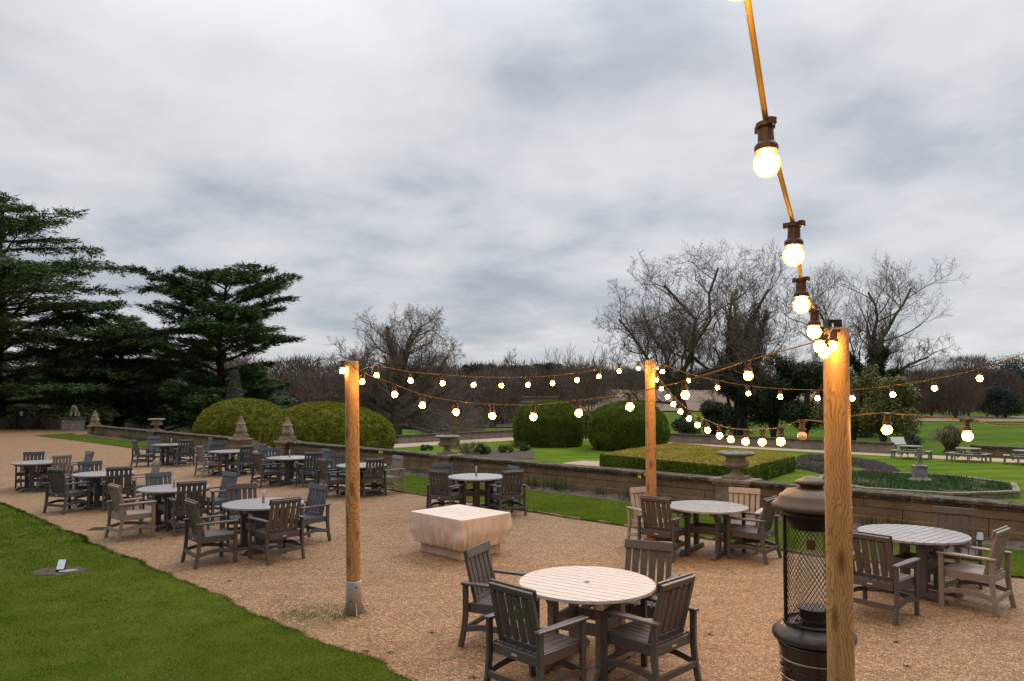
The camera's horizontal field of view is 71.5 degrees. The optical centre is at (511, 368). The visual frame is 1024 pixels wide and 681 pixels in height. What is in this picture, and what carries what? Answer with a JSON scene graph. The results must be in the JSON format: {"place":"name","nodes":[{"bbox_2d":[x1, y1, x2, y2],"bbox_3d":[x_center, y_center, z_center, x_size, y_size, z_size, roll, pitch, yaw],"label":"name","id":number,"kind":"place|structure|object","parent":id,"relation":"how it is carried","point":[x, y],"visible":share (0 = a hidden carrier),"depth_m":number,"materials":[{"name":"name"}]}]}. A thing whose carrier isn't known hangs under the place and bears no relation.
{"place":"outdoors","nodes":[
{"label":"outdoors","id":0,"kind":"place"},
{"bbox_2d":[0,502,417,680],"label":"lawn","id":1,"kind":"structure","parent":0,"point":[41,659],"depth_m":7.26,"materials":[{"name":"plant"}]},
{"bbox_2d":[457,449,534,458],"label":"garden bed","id":2,"kind":"object","parent":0,"point":[517,454],"visible":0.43,"depth_m":44.67,"materials":[{"name":"plant"}]},
{"bbox_2d":[0,427,1023,680],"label":"terrace gravel","id":3,"kind":"structure","parent":0,"point":[382,513],"depth_m":8.96,"materials":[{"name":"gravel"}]},
{"bbox_2d":[15,451,44,488],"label":"garden armchair","id":4,"kind":"object","parent":3,"relation":"on","point":[21,473],"visible":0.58,"depth_m":19.32,"materials":[{"name":"grey wood"}]},
{"bbox_2d":[0,416,60,428],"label":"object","id":5,"kind":"structure","parent":3,"relation":"on","point":[45,421],"depth_m":56.75,"materials":[{"name":"stone"}]},
{"bbox_2d":[10,460,64,491],"bbox_3d":[-12.403,2.805,18.624,1.240,0.730,1.230,-2,-3,44],"label":"round table","id":6,"kind":"object","parent":3,"relation":"on","point":[31,474],"visible":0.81,"depth_m":18.44,"materials":[{"name":"grey wood"}]},
{"bbox_2d":[36,454,73,491],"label":"garden armchair","id":7,"kind":"object","parent":3,"relation":"on","point":[63,460],"visible":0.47,"depth_m":18.46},
{"bbox_2d":[42,468,91,514],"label":"garden armchair","id":8,"kind":"object","parent":3,"relation":"on","point":[60,486],"visible":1,"depth_m":14.91,"materials":[{"name":"wood"}]},
{"bbox_2d":[74,460,106,504],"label":"garden armchair","id":9,"kind":"object","parent":3,"relation":"on","point":[81,486],"visible":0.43,"depth_m":16.47,"materials":[{"name":"grey wood"}]},
{"bbox_2d":[71,470,134,509],"bbox_3d":[-9.114,2.694,15.867,1.240,0.730,1.230,-2,-3,44],"label":"round table","id":10,"kind":"object","parent":3,"relation":"on","point":[94,477],"visible":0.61,"depth_m":15.58,"materials":[{"name":"grey wood"}]},
{"bbox_2d":[101,466,135,511],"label":"garden armchair","id":11,"kind":"object","parent":3,"relation":"on","point":[126,489],"visible":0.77,"depth_m":15.29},
{"bbox_2d":[104,483,156,541],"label":"garden armchair","id":12,"kind":"object","parent":3,"relation":"on","point":[121,514],"visible":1,"depth_m":12.24,"materials":[{"name":"wood"}]},
{"bbox_2d":[142,471,185,520],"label":"garden armchair","id":13,"kind":"object","parent":3,"relation":"on","point":[160,475],"visible":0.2,"depth_m":14.01,"materials":[{"name":"grey wood"}]},
{"bbox_2d":[137,484,209,531],"bbox_3d":[-6.342,2.592,13.329,1.240,0.730,1.230,-2,-3,44],"label":"round table","id":14,"kind":"object","parent":3,"relation":"on","point":[159,492],"visible":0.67,"depth_m":13.15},
{"bbox_2d":[172,439,194,466],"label":"garden armchair","id":15,"kind":"object","parent":3,"relation":"on","point":[184,453],"visible":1,"depth_m":24.98,"materials":[{"name":"grey wood"}]},
{"bbox_2d":[166,480,210,536],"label":"garden armchair","id":16,"kind":"object","parent":3,"relation":"on","point":[178,510],"visible":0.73,"depth_m":12.64,"materials":[{"name":"wood"}]},
{"bbox_2d":[194,445,222,476],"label":"garden armchair","id":17,"kind":"object","parent":3,"relation":"on","point":[201,456],"visible":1,"depth_m":21.91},
{"bbox_2d":[180,498,238,568],"bbox_3d":[-4.447,2.374,10.456,0.629,0.934,0.655,2,-3,-42],"label":"garden armchair","id":18,"kind":"object","parent":3,"relation":"on","point":[199,535],"visible":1,"depth_m":10.38,"materials":[{"name":"wood"}]},
{"bbox_2d":[196,471,237,521],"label":"garden armchair","id":19,"kind":"object","parent":3,"relation":"on","point":[228,478],"visible":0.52,"depth_m":14.05,"materials":[{"name":"grey wood"}]},
{"bbox_2d":[222,483,256,543],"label":"garden armchair","id":20,"kind":"object","parent":3,"relation":"on","point":[234,514],"visible":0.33,"depth_m":12.16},
{"bbox_2d":[226,445,255,476],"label":"garden armchair","id":21,"kind":"object","parent":3,"relation":"on","point":[242,459],"visible":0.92,"depth_m":21.93,"materials":[{"name":"grey wood"}]},
{"bbox_2d":[222,497,303,555],"bbox_3d":[-3.981,2.514,11.374,1.240,0.730,1.230,-2,-3,44],"label":"round table","id":22,"kind":"object","parent":3,"relation":"on","point":[254,507],"visible":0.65,"depth_m":11.24,"materials":[{"name":"wood"}]},
{"bbox_2d":[250,452,281,487],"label":"garden armchair","id":23,"kind":"object","parent":3,"relation":"on","point":[259,466],"visible":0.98,"depth_m":19.28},
{"bbox_2d":[247,496,305,564],"bbox_3d":[-3.534,2.384,10.688,0.629,0.934,0.655,-2,-3,44],"label":"garden armchair","id":24,"kind":"object","parent":3,"relation":"on","point":[269,533],"visible":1,"depth_m":10.56,"materials":[{"name":"wood"}]},
{"bbox_2d":[266,456,310,485],"bbox_3d":[-6.271,2.861,20.033,1.240,0.730,1.230,-2,-3,44],"label":"round table","id":25,"kind":"object","parent":3,"relation":"on","point":[288,461],"visible":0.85,"depth_m":19.88,"materials":[{"name":"grey wood"}]},
{"bbox_2d":[295,452,324,487],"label":"garden armchair","id":26,"kind":"object","parent":3,"relation":"on","point":[306,470],"visible":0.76,"depth_m":19.24,"materials":[{"name":"grey wood"}]},
{"bbox_2d":[288,483,331,542],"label":"garden armchair","id":27,"kind":"object","parent":3,"relation":"on","point":[311,502],"visible":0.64,"depth_m":12.01,"materials":[{"name":"grey wood"}]},
{"bbox_2d":[316,458,344,498],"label":"garden armchair","id":28,"kind":"object","parent":3,"relation":"on","point":[324,470],"visible":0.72,"depth_m":17.26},
{"bbox_2d":[342,361,365,616],"bbox_3d":[-1.783,1.327,8.017,0.221,2.832,0.198,-1,-2,17],"label":"wooden post","id":29,"kind":"object","parent":3,"relation":"on","point":[353,606],"visible":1,"depth_m":7.95,"materials":[{"name":"brown wood"}]},
{"bbox_2d":[360,361,644,387],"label":"festoon lights","id":30,"kind":"object","parent":29,"relation":"hanging from","point":[473,381],"visible":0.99,"depth_m":9.28,"materials":[{"name":"glass"}]},
{"bbox_2d":[339,341,816,420],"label":"festoon lights","id":31,"kind":"object","parent":29,"relation":"hanging from","point":[747,376],"visible":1,"depth_m":5.87,"materials":[{"name":"glass"}]},
{"bbox_2d":[360,458,386,497],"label":"garden armchair","id":32,"kind":"object","parent":3,"relation":"on","point":[376,478],"visible":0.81,"depth_m":17.38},
{"bbox_2d":[377,455,405,494],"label":"garden armchair","id":33,"kind":"object","parent":3,"relation":"on","point":[396,466],"visible":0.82,"depth_m":18.00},
{"bbox_2d":[426,470,466,508],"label":"garden armchair","id":34,"kind":"object","parent":3,"relation":"on","point":[449,495],"visible":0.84,"depth_m":14.53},
{"bbox_2d":[35,435,879,563],"bbox_3d":[-9.683,3.422,25.249,56.147,0.062,0.668,-2,-3,44],"label":"lawn edging","id":35,"kind":"object","parent":3,"relation":"on","point":[605,522],"visible":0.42,"depth_m":14.32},
{"bbox_2d":[421,543,499,560],"bbox_3d":[-0.810,2.582,11.155,1.174,0.575,0.960,-2,-3,44],"label":"fire pit","id":36,"kind":"object","parent":3,"relation":"on","point":[446,552],"visible":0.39,"depth_m":10.91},
{"bbox_2d":[410,504,511,551],"bbox_3d":[-0.805,2.500,11.153,1.265,0.514,1.066,-2,-3,44],"label":"fitted cover","id":37,"kind":"object","parent":36,"relation":"on","point":[460,527],"visible":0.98,"depth_m":10.84,"materials":[{"name":"fabric"}]},
{"bbox_2d":[448,473,502,509],"bbox_3d":[-0.766,2.668,15.223,1.240,0.730,1.230,-2,-3,44],"label":"round table","id":38,"kind":"object","parent":3,"relation":"on","point":[475,492],"visible":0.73,"depth_m":15.05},
{"bbox_2d":[458,540,539,646],"bbox_3d":[-0.116,2.238,7.062,0.629,0.934,0.655,-1,-3,25],"label":"garden armchair","id":39,"kind":"object","parent":3,"relation":"on","point":[481,571],"visible":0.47,"depth_m":6.98,"materials":[{"name":"wood"}]},
{"bbox_2d":[486,470,526,515],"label":"garden armchair","id":40,"kind":"object","parent":3,"relation":"on","point":[509,494],"visible":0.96,"depth_m":14.53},
{"bbox_2d":[483,579,588,680],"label":"garden armchair","id":41,"kind":"object","parent":3,"relation":"on","point":[533,645],"visible":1,"depth_m":5.70,"materials":[{"name":"wood"}]},
{"bbox_2d":[519,566,655,680],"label":"round table","id":42,"kind":"object","parent":3,"relation":"on","point":[596,588],"visible":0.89,"depth_m":6.41,"materials":[{"name":"wood"}]},
{"bbox_2d":[608,539,679,643],"bbox_3d":[1.311,2.241,7.130,0.655,0.934,0.629,-1,-3,25],"label":"garden armchair","id":43,"kind":"object","parent":3,"relation":"on","point":[633,607],"visible":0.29,"depth_m":7.31,"materials":[{"name":"wood"}]},
{"bbox_2d":[598,572,701,680],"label":"garden armchair","id":44,"kind":"object","parent":3,"relation":"on","point":[663,631],"visible":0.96,"depth_m":5.93,"materials":[{"name":"wood"}]},
{"bbox_2d":[645,360,658,555],"bbox_3d":[2.162,1.386,10.950,0.207,3.048,0.166,0,-2,0],"label":"wooden post","id":45,"kind":"object","parent":3,"relation":"on","point":[650,423],"visible":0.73,"depth_m":10.91,"materials":[{"name":"brown wood"}]},
{"bbox_2d":[654,370,823,445],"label":"festoon lights","id":46,"kind":"object","parent":45,"relation":"hanging from","point":[801,435],"visible":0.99,"depth_m":6.51,"materials":[{"name":"glass"}]},
{"bbox_2d":[657,354,1022,400],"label":"festoon lights","id":47,"kind":"object","parent":45,"relation":"hanging from","point":[979,378],"visible":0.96,"depth_m":8.71,"materials":[{"name":"glass"}]},
{"bbox_2d":[626,487,678,545],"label":"garden armchair","id":48,"kind":"object","parent":3,"relation":"on","point":[636,491],"visible":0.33,"depth_m":11.64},
{"bbox_2d":[636,495,691,562],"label":"garden armchair","id":49,"kind":"object","parent":3,"relation":"on","point":[671,532],"visible":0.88,"depth_m":10.70,"materials":[{"name":"wood"}]},
{"bbox_2d":[670,500,748,560],"bbox_3d":[3.034,2.501,11.066,1.240,0.730,1.230,-2,-3,34],"label":"round table","id":50,"kind":"object","parent":3,"relation":"on","point":[717,510],"visible":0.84,"depth_m":10.91,"materials":[{"name":"wood"}]},
{"bbox_2d":[721,487,762,553],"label":"garden armchair","id":51,"kind":"object","parent":3,"relation":"on","point":[742,492],"visible":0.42,"depth_m":11.57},
{"bbox_2d":[725,496,781,564],"bbox_3d":[3.649,2.385,10.721,0.629,0.934,0.655,-2,-3,40],"label":"garden armchair","id":52,"kind":"object","parent":3,"relation":"on","point":[763,531],"visible":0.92,"depth_m":10.63,"materials":[{"name":"wood"}]},
{"bbox_2d":[771,476,857,680],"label":"patio heater","id":53,"kind":"object","parent":3,"relation":"on","point":[800,636],"visible":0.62,"depth_m":5.06,"materials":[{"name":"black metal"}]},
{"bbox_2d":[823,319,854,680],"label":"wooden post","id":54,"kind":"object","parent":3,"relation":"on","point":[839,538],"visible":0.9,"depth_m":4.46,"materials":[{"name":"brown wood"}]},
{"bbox_2d":[731,0,840,358],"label":"festoon lights","id":55,"kind":"object","parent":54,"relation":"hanging from","point":[767,162],"visible":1,"depth_m":2.24,"materials":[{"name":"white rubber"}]},
{"bbox_2d":[851,412,1023,440],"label":"festoon lights","id":56,"kind":"object","parent":54,"relation":"hanging from","point":[887,429],"visible":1,"depth_m":4.54,"materials":[{"name":"glass"}]},
{"bbox_2d":[853,530,920,625],"bbox_3d":[4.113,2.275,7.972,0.629,0.934,0.655,2,-3,-39],"label":"garden armchair","id":57,"kind":"object","parent":3,"relation":"on","point":[892,580],"visible":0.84,"depth_m":7.81,"materials":[{"name":"wood"}]},
{"bbox_2d":[857,524,971,603],"bbox_3d":[5.002,2.413,8.863,1.240,0.730,1.230,2,-3,-38],"label":"round table","id":58,"kind":"object","parent":3,"relation":"on","point":[925,540],"visible":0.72,"depth_m":8.70,"materials":[{"name":"wood"}]},
{"bbox_2d":[928,506,983,588],"bbox_3d":[5.843,2.332,9.386,0.655,0.934,0.629,-2,-3,34],"label":"garden armchair","id":59,"kind":"object","parent":3,"relation":"on","point":[943,511],"visible":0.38,"depth_m":9.50,"materials":[{"name":"wood"}]},
{"bbox_2d":[936,525,1016,616],"bbox_3d":[5.397,2.287,8.268,0.655,0.934,0.629,2,-3,-41],"label":"garden armchair","id":60,"kind":"object","parent":3,"relation":"on","point":[991,573],"visible":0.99,"depth_m":8.20,"materials":[{"name":"wood"}]},
{"bbox_2d":[0,0,1023,382],"label":"sky","id":61,"kind":"structure","parent":0,"point":[495,164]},
{"bbox_2d":[36,433,1023,578],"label":"terrace lawn","id":62,"kind":"structure","parent":0,"point":[620,506],"depth_m":15.29,"materials":[{"name":"plant"}]},
{"bbox_2d":[87,389,1023,456],"bbox_3d":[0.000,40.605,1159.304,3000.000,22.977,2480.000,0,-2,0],"label":"ground","id":63,"kind":"structure","parent":0,"point":[1002,435],"depth_m":108.17,"materials":[{"name":"plant"}]},
{"bbox_2d":[2,339,112,427],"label":"cedar tree","id":64,"kind":"object","parent":63,"relation":"on","point":[43,406],"visible":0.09,"depth_m":73.94,"materials":[{"name":"green plant"}]},
{"bbox_2d":[0,190,172,420],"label":"cedar tree","id":65,"kind":"object","parent":63,"relation":"on","point":[16,275],"visible":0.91,"depth_m":56.50,"materials":[{"name":"green plant"}]},
{"bbox_2d":[19,310,201,426],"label":"cedar tree","id":66,"kind":"object","parent":63,"relation":"on","point":[124,402],"visible":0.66,"depth_m":61.19,"materials":[{"name":"green plant"}]},
{"bbox_2d":[94,350,216,430],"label":"cedar tree","id":67,"kind":"object","parent":63,"relation":"on","point":[140,421],"visible":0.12,"depth_m":78.19,"materials":[{"name":"green plant"}]},
{"bbox_2d":[93,426,231,449],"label":"terrace wall","id":68,"kind":"structure","parent":63,"relation":"on","point":[139,433],"depth_m":38.33,"materials":[{"name":"brown stone"}]},
{"bbox_2d":[117,261,305,416],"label":"cedar tree","id":69,"kind":"object","parent":63,"relation":"on","point":[225,325],"visible":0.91,"depth_m":60.16,"materials":[{"name":"green plant"}]},
{"bbox_2d":[2,356,526,432],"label":"bare woodland","id":70,"kind":"object","parent":63,"relation":"on","point":[492,391],"visible":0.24,"depth_m":129.43,"materials":[{"name":"plant"}]},
{"bbox_2d":[203,351,576,390],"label":"distant woodland","id":71,"kind":"object","parent":63,"relation":"on","point":[318,363],"visible":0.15,"depth_m":353.98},
{"bbox_2d":[319,301,491,434],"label":"oak tree","id":72,"kind":"object","parent":63,"relation":"on","point":[396,360],"visible":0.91,"depth_m":67.04,"materials":[{"name":"plant"}]},
{"bbox_2d":[433,360,617,408],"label":"bare woodland","id":73,"kind":"object","parent":63,"relation":"on","point":[537,386],"visible":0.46,"depth_m":246.30,"materials":[{"name":"plant"}]},
{"bbox_2d":[544,338,644,412],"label":"bare tree","id":74,"kind":"object","parent":63,"relation":"on","point":[588,373],"visible":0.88,"depth_m":69.54,"materials":[{"name":"brown plant"}]},
{"bbox_2d":[286,441,1023,539],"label":"terrace wall","id":75,"kind":"structure","parent":63,"relation":"on","point":[917,509],"depth_m":16.18,"materials":[{"name":"brown stone"}]},
{"bbox_2d":[716,450,754,479],"bbox_3d":[4.934,2.118,15.672,0.830,0.585,0.830,-2,-3,44],"label":"stone urn","id":76,"kind":"object","parent":75,"relation":"on","point":[735,461],"visible":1,"depth_m":15.50,"materials":[{"name":"stone"}]},
{"bbox_2d":[669,416,701,433],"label":"evergreen shrub","id":77,"kind":"object","parent":63,"relation":"on","point":[682,425],"visible":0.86,"depth_m":59.20,"materials":[{"name":"green plant"}]},
{"bbox_2d":[591,239,809,417],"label":"bare tree","id":78,"kind":"object","parent":63,"relation":"on","point":[646,329],"visible":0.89,"depth_m":73.07,"materials":[{"name":"grey plant"}]},
{"bbox_2d":[699,399,733,434],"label":"evergreen tree","id":79,"kind":"object","parent":63,"relation":"on","point":[718,413],"visible":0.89,"depth_m":68.85,"materials":[{"name":"green plant"}]},
{"bbox_2d":[657,239,812,436],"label":"bare tree","id":80,"kind":"object","parent":63,"relation":"on","point":[753,318],"visible":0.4,"depth_m":78.31,"materials":[{"name":"grey plant"}]},
{"bbox_2d":[710,359,762,435],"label":"evergreen tree","id":81,"kind":"object","parent":63,"relation":"on","point":[739,399],"visible":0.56,"depth_m":74.48,"materials":[{"name":"green plant"}]},
{"bbox_2d":[738,351,798,436],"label":"evergreen tree","id":82,"kind":"object","parent":63,"relation":"on","point":[765,408],"visible":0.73,"depth_m":73.10,"materials":[{"name":"green plant"}]},
{"bbox_2d":[774,360,823,437],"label":"evergreen tree","id":83,"kind":"object","parent":63,"relation":"on","point":[803,375],"visible":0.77,"depth_m":70.61,"materials":[{"name":"green plant"}]},
{"bbox_2d":[604,365,1023,390],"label":"distant woodland","id":84,"kind":"object","parent":63,"relation":"on","point":[695,382],"visible":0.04,"depth_m":475.22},
{"bbox_2d":[806,363,878,440],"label":"laurel shrub","id":85,"kind":"object","parent":63,"relation":"on","point":[854,404],"visible":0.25,"depth_m":57.24,"materials":[{"name":"green plant"}]},
{"bbox_2d":[754,249,970,437],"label":"bare tree","id":86,"kind":"object","parent":63,"relation":"on","point":[879,353],"visible":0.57,"depth_m":71.23,"materials":[{"name":"grey plant"}]},
{"bbox_2d":[851,370,923,441],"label":"laurel shrub","id":87,"kind":"object","parent":63,"relation":"on","point":[879,400],"visible":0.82,"depth_m":53.89,"materials":[{"name":"green plant"}]},
{"bbox_2d":[902,373,943,414],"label":"bare tree","id":88,"kind":"object","parent":63,"relation":"on","point":[924,397],"visible":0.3,"depth_m":172.78,"materials":[{"name":"brown plant"}]},
{"bbox_2d":[924,370,987,417],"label":"bare tree","id":89,"kind":"object","parent":63,"relation":"on","point":[953,390],"visible":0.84,"depth_m":169.77,"materials":[{"name":"brown plant"}]},
{"bbox_2d":[942,352,1001,415],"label":"bare tree","id":90,"kind":"object","parent":63,"relation":"on","point":[977,361],"visible":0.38,"depth_m":188.72,"materials":[{"name":"brown plant"}]},
{"bbox_2d":[966,367,1023,416],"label":"bare tree","id":91,"kind":"object","parent":63,"relation":"on","point":[1004,377],"visible":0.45,"depth_m":177.87,"materials":[{"name":"brown plant"}]},
{"bbox_2d":[972,352,1023,410],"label":"tree","id":92,"kind":"object","parent":63,"relation":"on","point":[1015,365],"visible":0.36,"depth_m":228.35,"materials":[{"name":"plant"}]},
{"bbox_2d":[976,383,1023,417],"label":"evergreen tree","id":93,"kind":"object","parent":63,"relation":"on","point":[1008,402],"visible":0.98,"depth_m":168.41,"materials":[{"name":"green plant"}]},
{"bbox_2d":[297,460,1023,550],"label":"soil bed","id":94,"kind":"object","parent":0,"point":[1015,544],"visible":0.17,"depth_m":17.17,"materials":[{"name":"soil"}]},
{"bbox_2d":[393,440,1023,501],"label":"garden lawn","id":95,"kind":"structure","parent":0,"point":[999,471],"depth_m":39.45,"materials":[{"name":"plant"}]},
{"bbox_2d":[192,397,281,439],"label":"clipped hedge","id":96,"kind":"object","parent":95,"relation":"on","point":[222,418],"visible":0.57,"depth_m":47.52,"materials":[{"name":"plant"}]},
{"bbox_2d":[257,401,395,448],"bbox_3d":[-10.791,3.627,41.890,7.960,3.489,7.996,0,-2,0],"label":"clipped hedge","id":97,"kind":"object","parent":95,"relation":"on","point":[318,422],"visible":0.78,"depth_m":39.31,"materials":[{"name":"plant"}]},
{"bbox_2d":[395,430,512,443],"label":"garden wall","id":98,"kind":"structure","parent":95,"relation":"on","point":[414,438],"depth_m":60.07,"materials":[{"name":"stone"}]},
{"bbox_2d":[512,400,584,447],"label":"clipped hedge","id":99,"kind":"object","parent":95,"relation":"on","point":[558,425],"visible":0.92,"depth_m":51.34,"materials":[{"name":"plant"}]},
{"bbox_2d":[587,400,669,450],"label":"clipped hedge","id":100,"kind":"object","parent":95,"relation":"on","point":[616,425],"visible":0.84,"depth_m":47.42,"materials":[{"name":"plant"}]},
{"bbox_2d":[599,442,796,479],"bbox_3d":[9.815,4.567,36.706,9.004,1.120,13.197,-2,-3,36],"label":"clipped hedge","id":101,"kind":"object","parent":95,"relation":"on","point":[685,458],"visible":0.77,"depth_m":33.13,"materials":[{"name":"plant"}]},
{"bbox_2d":[584,433,894,453],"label":"garden wall","id":102,"kind":"structure","parent":95,"relation":"on","point":[856,446],"depth_m":50.50,"materials":[{"name":"stone"}]},
{"bbox_2d":[796,453,899,471],"bbox_3d":[17.702,4.882,36.439,2.604,0.587,9.171,0,-2,-4],"label":"lavender hedge","id":103,"kind":"object","parent":95,"relation":"on","point":[868,464],"visible":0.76,"depth_m":36.54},
{"bbox_2d":[819,471,1020,498],"bbox_3d":[16.125,4.614,28.589,6.929,0.514,6.929,0,-2,-12],"label":"planter bed","id":104,"kind":"object","parent":95,"relation":"on","point":[958,485],"visible":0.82,"depth_m":27.10,"materials":[{"name":"plant"}]},
{"bbox_2d":[923,423,980,453],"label":"pampas grass","id":105,"kind":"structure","parent":95,"relation":"on","point":[950,438],"depth_m":45.23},
{"bbox_2d":[970,445,1023,458],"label":"garden wall","id":106,"kind":"structure","parent":95,"relation":"on","point":[996,451],"depth_m":43.52,"materials":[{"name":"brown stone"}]},
{"bbox_2d":[581,390,858,410],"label":"ploughed field","id":107,"kind":"structure","parent":0,"point":[691,399],"depth_m":293.90,"materials":[{"name":"soil"}]},
{"bbox_2d":[584,438,1023,462],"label":"garden path","id":108,"kind":"structure","parent":0,"point":[896,454],"depth_m":45.62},
{"bbox_2d":[902,416,1023,421],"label":"rough grass","id":109,"kind":"structure","parent":0,"point":[1003,419],"depth_m":165.09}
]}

